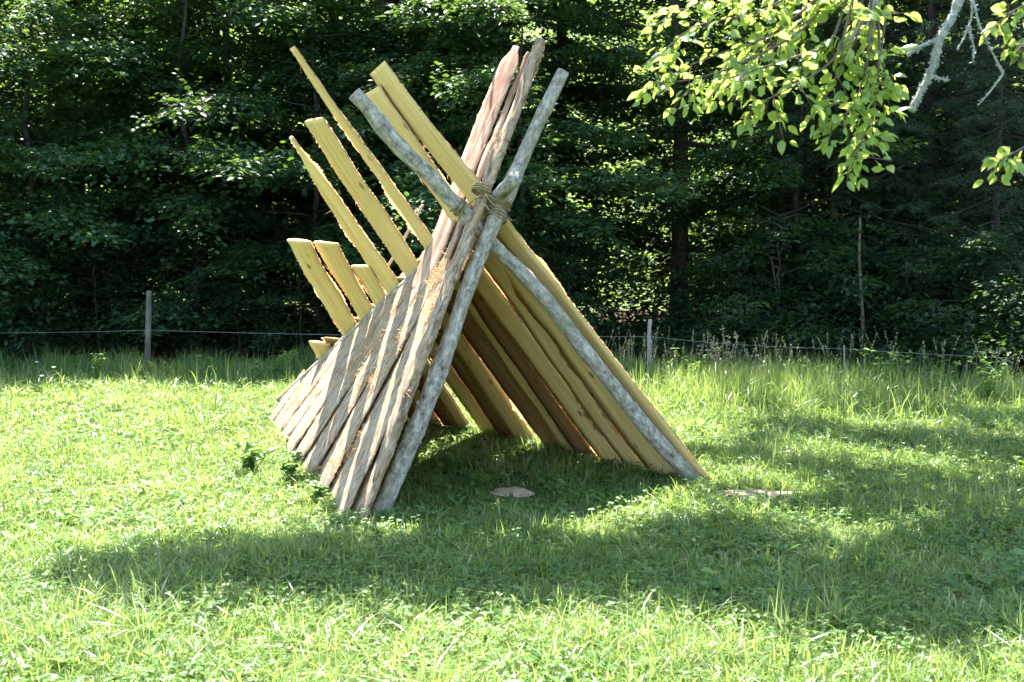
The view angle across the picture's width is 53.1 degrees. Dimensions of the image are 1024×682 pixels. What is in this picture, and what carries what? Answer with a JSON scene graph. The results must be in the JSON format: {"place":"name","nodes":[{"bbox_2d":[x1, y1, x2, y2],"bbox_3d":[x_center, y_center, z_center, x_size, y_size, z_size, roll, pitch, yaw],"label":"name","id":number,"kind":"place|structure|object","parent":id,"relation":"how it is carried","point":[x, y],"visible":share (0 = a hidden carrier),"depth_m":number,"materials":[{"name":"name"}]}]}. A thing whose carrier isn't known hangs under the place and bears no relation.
{"place":"outdoors","nodes":[
{"label":"outdoors","id":0,"kind":"place"},
{"bbox_2d":[489,486,533,497],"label":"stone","id":1,"kind":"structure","parent":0,"point":[516,490],"depth_m":6.76,"materials":[{"name":"grey stone"}]},
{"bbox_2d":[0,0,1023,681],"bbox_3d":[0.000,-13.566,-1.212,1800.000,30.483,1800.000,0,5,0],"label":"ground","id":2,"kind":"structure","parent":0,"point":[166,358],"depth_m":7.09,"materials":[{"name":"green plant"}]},
{"bbox_2d":[0,219,117,371],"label":"bush","id":3,"kind":"object","parent":2,"relation":"on","point":[45,289],"visible":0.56,"depth_m":14.23,"materials":[{"name":"green plant"}]},
{"bbox_2d":[0,19,159,341],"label":"broadleaf tree","id":4,"kind":"object","parent":2,"relation":"on","point":[54,262],"visible":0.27,"depth_m":14.70,"materials":[{"name":"green plant"}]},
{"bbox_2d":[77,352,106,381],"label":"leafy weed","id":5,"kind":"object","parent":2,"relation":"on","point":[95,372],"visible":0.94,"depth_m":12.31,"materials":[{"name":"green plant"}]},
{"bbox_2d":[4,228,189,359],"bbox_3d":[-6.291,-0.527,15.188,2.977,2.366,2.787,-1,5,-15],"label":"bush","id":6,"kind":"object","parent":2,"relation":"on","point":[95,305],"visible":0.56,"depth_m":14.71,"materials":[{"name":"green plant"}]},
{"bbox_2d":[0,0,207,355],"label":"broadleaf tree","id":7,"kind":"object","parent":2,"relation":"on","point":[37,166],"visible":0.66,"depth_m":14.28,"materials":[{"name":"green plant"}]},
{"bbox_2d":[14,577,209,676],"bbox_3d":[-1.558,1.100,4.269,0.848,0.261,1.448,-4,7,-41],"label":"grass tuft","id":8,"kind":"object","parent":2,"relation":"on","point":[146,621],"visible":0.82,"depth_m":4.20,"materials":[{"name":"green plant"}]},
{"bbox_2d":[90,384,137,410],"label":"grass tuft","id":9,"kind":"object","parent":2,"relation":"on","point":[118,401],"visible":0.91,"depth_m":10.26,"materials":[{"name":"plant"}]},
{"bbox_2d":[0,0,290,340],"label":"slender tree","id":10,"kind":"object","parent":2,"relation":"on","point":[35,133],"visible":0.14,"depth_m":17.96,"materials":[{"name":"green plant"}]},
{"bbox_2d":[144,291,151,369],"bbox_3d":[-4.709,-0.063,13.248,0.129,1.169,0.081,0,5,0],"label":"fence post","id":11,"kind":"object","parent":2,"relation":"on","point":[148,316],"visible":0.85,"depth_m":13.21,"materials":[{"name":"grey wood"}]},
{"bbox_2d":[0,0,358,352],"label":"broadleaf tree","id":12,"kind":"object","parent":2,"relation":"on","point":[242,163],"visible":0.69,"depth_m":14.73,"materials":[{"name":"green plant"}]},
{"bbox_2d":[165,419,235,442],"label":"grass tuft","id":13,"kind":"object","parent":2,"relation":"on","point":[190,435],"visible":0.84,"depth_m":8.55,"materials":[{"name":"green plant"}]},
{"bbox_2d":[195,355,215,379],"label":"leafy weed","id":14,"kind":"object","parent":2,"relation":"on","point":[204,367],"visible":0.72,"depth_m":12.47,"materials":[{"name":"green plant"}]},
{"bbox_2d":[110,222,328,361],"bbox_3d":[-4.363,-0.629,15.084,3.160,2.269,3.096,-3,6,-31],"label":"bush","id":15,"kind":"object","parent":2,"relation":"on","point":[202,284],"visible":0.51,"depth_m":14.78,"materials":[{"name":"green plant"}]},
{"bbox_2d":[221,435,277,471],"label":"leafy weed","id":16,"kind":"object","parent":2,"relation":"on","point":[250,461],"visible":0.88,"depth_m":7.29,"materials":[{"name":"green plant"}]},
{"bbox_2d":[80,0,448,335],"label":"slender tree","id":17,"kind":"object","parent":2,"relation":"on","point":[201,10],"visible":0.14,"depth_m":17.15,"materials":[{"name":"green plant"}]},
{"bbox_2d":[243,349,298,377],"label":"fern","id":18,"kind":"object","parent":2,"relation":"on","point":[282,358],"visible":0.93,"depth_m":12.65,"materials":[{"name":"green plant"}]},
{"bbox_2d":[192,236,357,361],"bbox_3d":[-3.255,-0.450,14.960,2.791,2.218,2.613,-2,5,-21],"label":"bush","id":19,"kind":"object","parent":2,"relation":"on","point":[285,326],"visible":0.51,"depth_m":14.52,"materials":[{"name":"green plant"}]},
{"bbox_2d":[278,451,303,482],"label":"leafy weed","id":20,"kind":"object","parent":2,"relation":"on","point":[291,467],"visible":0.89,"depth_m":7.03,"materials":[{"name":"green plant"}]},
{"bbox_2d":[309,475,329,501],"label":"leafy weed","id":21,"kind":"object","parent":2,"relation":"on","point":[318,488],"visible":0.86,"depth_m":6.49,"materials":[{"name":"green plant"}]},
{"bbox_2d":[114,0,542,340],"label":"broadleaf tree","id":22,"kind":"object","parent":2,"relation":"on","point":[248,213],"visible":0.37,"depth_m":14.96,"materials":[{"name":"green plant"}]},
{"bbox_2d":[283,593,376,639],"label":"grass tuft","id":23,"kind":"object","parent":2,"relation":"on","point":[321,618],"visible":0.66,"depth_m":4.29,"materials":[{"name":"green plant"}]},
{"bbox_2d":[282,612,401,677],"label":"grass tuft","id":24,"kind":"object","parent":2,"relation":"on","point":[353,659],"visible":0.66,"depth_m":3.91,"materials":[{"name":"green plant"}]},
{"bbox_2d":[210,0,543,270],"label":"slender tree","id":25,"kind":"object","parent":2,"relation":"on","point":[266,36],"visible":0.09,"depth_m":16.76,"materials":[{"name":"green plant"}]},
{"bbox_2d":[217,0,638,335],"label":"broadleaf tree","id":26,"kind":"object","parent":2,"relation":"on","point":[421,21],"visible":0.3,"depth_m":15.27,"materials":[{"name":"green plant"}]},
{"bbox_2d":[388,569,468,605],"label":"grass tuft","id":27,"kind":"object","parent":2,"relation":"on","point":[419,591],"visible":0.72,"depth_m":4.62,"materials":[{"name":"green plant"}]},
{"bbox_2d":[438,452,457,474],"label":"leafy weed","id":28,"kind":"object","parent":2,"relation":"on","point":[448,458],"visible":0.91,"depth_m":7.32,"materials":[{"name":"green plant"}]},
{"bbox_2d":[466,473,488,488],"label":"leafy weed","id":29,"kind":"object","parent":2,"relation":"on","point":[475,477],"visible":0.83,"depth_m":6.84,"materials":[{"name":"green plant"}]},
{"bbox_2d":[270,37,710,521],"bbox_3d":[-0.848,-0.548,8.179,2.586,3.085,4.435,-3,6,-31],"label":"plank shelter","id":30,"kind":"object","parent":2,"relation":"on","point":[476,305],"visible":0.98,"depth_m":6.97,"materials":[{"name":"brown wood"}]},
{"bbox_2d":[0,373,1023,681],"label":"meadow herbs","id":31,"kind":"object","parent":2,"relation":"on","point":[390,677],"visible":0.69,"depth_m":5.05,"materials":[{"name":"green plant"}]},
{"bbox_2d":[0,236,1023,382],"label":"undergrowth","id":32,"kind":"object","parent":2,"relation":"on","point":[806,335],"visible":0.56,"depth_m":13.55,"materials":[{"name":"green plant"}]},
{"bbox_2d":[0,0,1023,351],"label":"woodland","id":33,"kind":"object","parent":2,"relation":"on","point":[550,46],"visible":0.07,"depth_m":19.09,"materials":[{"name":"green plant"}]},
{"bbox_2d":[0,0,1023,301],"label":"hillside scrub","id":34,"kind":"object","parent":2,"relation":"on","point":[578,112],"visible":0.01,"depth_m":45.56,"materials":[{"name":"green plant"}]},
{"bbox_2d":[337,0,713,340],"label":"broadleaf tree","id":35,"kind":"object","parent":2,"relation":"on","point":[536,177],"visible":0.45,"depth_m":14.51,"materials":[{"name":"green plant"}]},
{"bbox_2d":[371,0,693,271],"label":"slender tree","id":36,"kind":"object","parent":2,"relation":"on","point":[592,66],"visible":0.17,"depth_m":16.62,"materials":[{"name":"green plant"}]},
{"bbox_2d":[550,477,569,498],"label":"leafy weed","id":37,"kind":"object","parent":2,"relation":"on","point":[562,484],"visible":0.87,"depth_m":6.67,"materials":[{"name":"green plant"}]},
{"bbox_2d":[403,0,755,263],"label":"slender tree","id":38,"kind":"object","parent":2,"relation":"on","point":[582,159],"visible":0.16,"depth_m":17.70,"materials":[{"name":"green plant"}]},
{"bbox_2d":[518,220,654,338],"bbox_3d":[0.583,-0.603,14.957,3.160,2.269,3.096,-2,5,-19],"label":"bush","id":39,"kind":"object","parent":2,"relation":"on","point":[569,259],"visible":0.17,"depth_m":14.74,"materials":[{"name":"green plant"}]},
{"bbox_2d":[544,259,641,353],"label":"bush","id":40,"kind":"object","parent":2,"relation":"on","point":[603,309],"visible":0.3,"depth_m":14.45,"materials":[{"name":"green plant"}]},
{"bbox_2d":[647,319,651,377],"bbox_3d":[1.723,0.146,12.763,0.087,0.839,0.071,0,5,0],"label":"fence post","id":41,"kind":"object","parent":2,"relation":"on","point":[649,346],"visible":0.7,"depth_m":12.73,"materials":[{"name":"grey wood"}]},
{"bbox_2d":[446,0,933,336],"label":"dark trunk tree","id":42,"kind":"object","parent":2,"relation":"on","point":[671,33],"visible":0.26,"depth_m":16.53,"materials":[{"name":"green plant"}]},
{"bbox_2d":[668,348,712,385],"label":"leafy weed","id":43,"kind":"object","parent":2,"relation":"on","point":[694,369],"visible":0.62,"depth_m":11.68,"materials":[{"name":"green plant"}]},
{"bbox_2d":[700,567,730,604],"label":"leafy weed","id":44,"kind":"object","parent":2,"relation":"on","point":[715,580],"visible":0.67,"depth_m":4.61,"materials":[{"name":"green plant"}]},
{"bbox_2d":[707,326,738,372],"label":"tall weed","id":45,"kind":"object","parent":2,"relation":"on","point":[725,360],"visible":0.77,"depth_m":11.88,"materials":[{"name":"green plant"}]},
{"bbox_2d":[656,264,812,364],"bbox_3d":[3.248,-0.279,14.280,2.230,1.602,2.185,-1,5,-14],"label":"bush","id":46,"kind":"object","parent":2,"relation":"on","point":[738,286],"visible":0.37,"depth_m":14.05,"materials":[{"name":"green plant"}]},
{"bbox_2d":[712,489,801,500],"bbox_3d":[1.698,1.010,6.689,0.774,0.034,0.312,0,5,0],"label":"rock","id":47,"kind":"object","parent":2,"relation":"on","point":[774,493],"visible":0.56,"depth_m":6.72,"materials":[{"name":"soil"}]},
{"bbox_2d":[751,348,768,376],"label":"tall weed","id":48,"kind":"object","parent":2,"relation":"on","point":[760,370],"visible":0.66,"depth_m":11.52,"materials":[{"name":"green plant"}]},
{"bbox_2d":[746,258,802,334],"bbox_3d":[3.657,-0.349,14.001,0.783,1.627,0.680,-1,5,-13],"label":"sapling","id":49,"kind":"object","parent":2,"relation":"on","point":[774,279],"visible":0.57,"depth_m":13.97,"materials":[{"name":"green plant"}]},
{"bbox_2d":[645,206,918,369],"bbox_3d":[3.677,-0.487,13.719,3.349,2.662,3.135,2,6,25],"label":"bush","id":50,"kind":"object","parent":2,"relation":"on","point":[734,298],"visible":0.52,"depth_m":13.62,"materials":[{"name":"green plant"}]},
{"bbox_2d":[570,0,1000,324],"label":"slender tree","id":51,"kind":"object","parent":2,"relation":"on","point":[911,4],"visible":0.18,"depth_m":17.11,"materials":[{"name":"green plant"}]},
{"bbox_2d":[584,0,989,352],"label":"broadleaf tree","id":52,"kind":"object","parent":2,"relation":"on","point":[760,188],"visible":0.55,"depth_m":14.53,"materials":[{"name":"green plant"}]},
{"bbox_2d":[698,573,894,639],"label":"grass tuft","id":53,"kind":"object","parent":2,"relation":"on","point":[786,620],"visible":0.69,"depth_m":4.22,"materials":[{"name":"green plant"}]},
{"bbox_2d":[783,354,822,378],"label":"leafy weed","id":54,"kind":"object","parent":2,"relation":"on","point":[790,366],"visible":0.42,"depth_m":11.48,"materials":[{"name":"green plant"}]},
{"bbox_2d":[605,326,1023,386],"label":"seed stems","id":55,"kind":"object","parent":2,"relation":"on","point":[712,348],"visible":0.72,"depth_m":12.41,"materials":[{"name":"plant"}]},
{"bbox_2d":[627,0,1023,191],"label":"fruit tree","id":56,"kind":"object","parent":2,"relation":"on","point":[867,34],"visible":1,"depth_m":3.33,"materials":[{"name":"green plant"}]},
{"bbox_2d":[716,0,961,357],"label":"spruce tree","id":57,"kind":"object","parent":2,"relation":"on","point":[834,176],"visible":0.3,"depth_m":14.86,"materials":[{"name":"green plant"}]},
{"bbox_2d":[843,345,844,367],"bbox_3d":[3.904,0.341,12.028,0.036,0.580,0.016,0,5,0],"label":"fence post","id":58,"kind":"object","parent":2,"relation":"on","point":[843,355],"visible":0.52,"depth_m":12.01,"materials":[{"name":"wood"}]},
{"bbox_2d":[39,330,1023,358],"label":"fence wire","id":59,"kind":"object","parent":58,"relation":"attached to","point":[628,336],"visible":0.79,"depth_m":12.71,"materials":[{"name":"metal"}]},
{"bbox_2d":[764,552,938,629],"bbox_3d":[1.507,1.046,4.597,0.762,0.288,1.172,2,6,25],"label":"grass tuft","id":60,"kind":"object","parent":2,"relation":"on","point":[835,608],"visible":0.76,"depth_m":4.30,"materials":[{"name":"green plant"}]},
{"bbox_2d":[851,333,854,361],"bbox_3d":[4.418,0.205,13.271,0.042,0.629,0.040,0,5,0],"label":"fence post","id":61,"kind":"object","parent":2,"relation":"on","point":[853,338],"visible":0.37,"depth_m":13.24,"materials":[{"name":"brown wood"}]},
{"bbox_2d":[827,206,888,345],"bbox_3d":[4.500,-0.781,13.436,0.719,1.948,0.735,0,5,0],"label":"sapling","id":62,"kind":"object","parent":2,"relation":"on","point":[860,231],"visible":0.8,"depth_m":13.35,"materials":[{"name":"green plant"}]},
{"bbox_2d":[709,0,1019,352],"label":"spruce tree","id":63,"kind":"object","parent":2,"relation":"on","point":[897,72],"visible":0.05,"depth_m":17.16,"materials":[{"name":"green plant"}]},
{"bbox_2d":[855,348,912,390],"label":"leafy weed","id":64,"kind":"object","parent":2,"relation":"on","point":[893,363],"visible":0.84,"depth_m":11.21,"materials":[{"name":"green plant"}]},
{"bbox_2d":[761,0,1023,349],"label":"spruce tree","id":65,"kind":"object","parent":2,"relation":"on","point":[930,30],"visible":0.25,"depth_m":14.80,"materials":[{"name":"green plant"}]},
{"bbox_2d":[820,227,1022,358],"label":"bush","id":66,"kind":"object","parent":2,"relation":"on","point":[894,281],"visible":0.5,"depth_m":13.50,"materials":[{"name":"green plant"}]},
{"bbox_2d":[819,0,1023,337],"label":"spruce tree","id":67,"kind":"object","parent":2,"relation":"on","point":[968,57],"visible":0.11,"depth_m":17.95,"materials":[{"name":"green plant"}]},
{"bbox_2d":[847,214,1023,380],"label":"bush","id":68,"kind":"object","parent":2,"relation":"on","point":[928,302],"visible":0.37,"depth_m":13.37,"materials":[{"name":"green plant"}]},
{"bbox_2d":[916,355,959,396],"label":"leafy weed","id":69,"kind":"object","parent":2,"relation":"on","point":[940,375],"visible":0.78,"depth_m":11.09,"materials":[{"name":"green plant"}]},
{"bbox_2d":[857,0,1023,376],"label":"spruce tree","id":70,"kind":"object","parent":2,"relation":"on","point":[994,207],"visible":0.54,"depth_m":14.09,"materials":[{"name":"green plant"}]},
{"bbox_2d":[881,0,1023,333],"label":"spruce tree","id":71,"kind":"object","parent":2,"relation":"on","point":[1006,123],"visible":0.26,"depth_m":14.91,"materials":[{"name":"green plant"}]},
{"bbox_2d":[886,218,1023,377],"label":"bush","id":72,"kind":"object","parent":2,"relation":"on","point":[970,314],"visible":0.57,"depth_m":12.96,"materials":[{"name":"green plant"}]},
{"bbox_2d":[887,573,1023,640],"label":"grass tuft","id":73,"kind":"object","parent":2,"relation":"on","point":[1020,614],"visible":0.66,"depth_m":4.18,"materials":[{"name":"green plant"}]},
{"bbox_2d":[969,351,1007,399],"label":"leafy weed","id":74,"kind":"object","parent":2,"relation":"on","point":[988,381],"visible":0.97,"depth_m":10.83,"materials":[{"name":"green plant"}]},
{"bbox_2d":[1000,548,1023,589],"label":"leafy weed","id":75,"kind":"object","parent":2,"relation":"on","point":[1009,568],"visible":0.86,"depth_m":4.82,"materials":[{"name":"green plant"}]}
]}

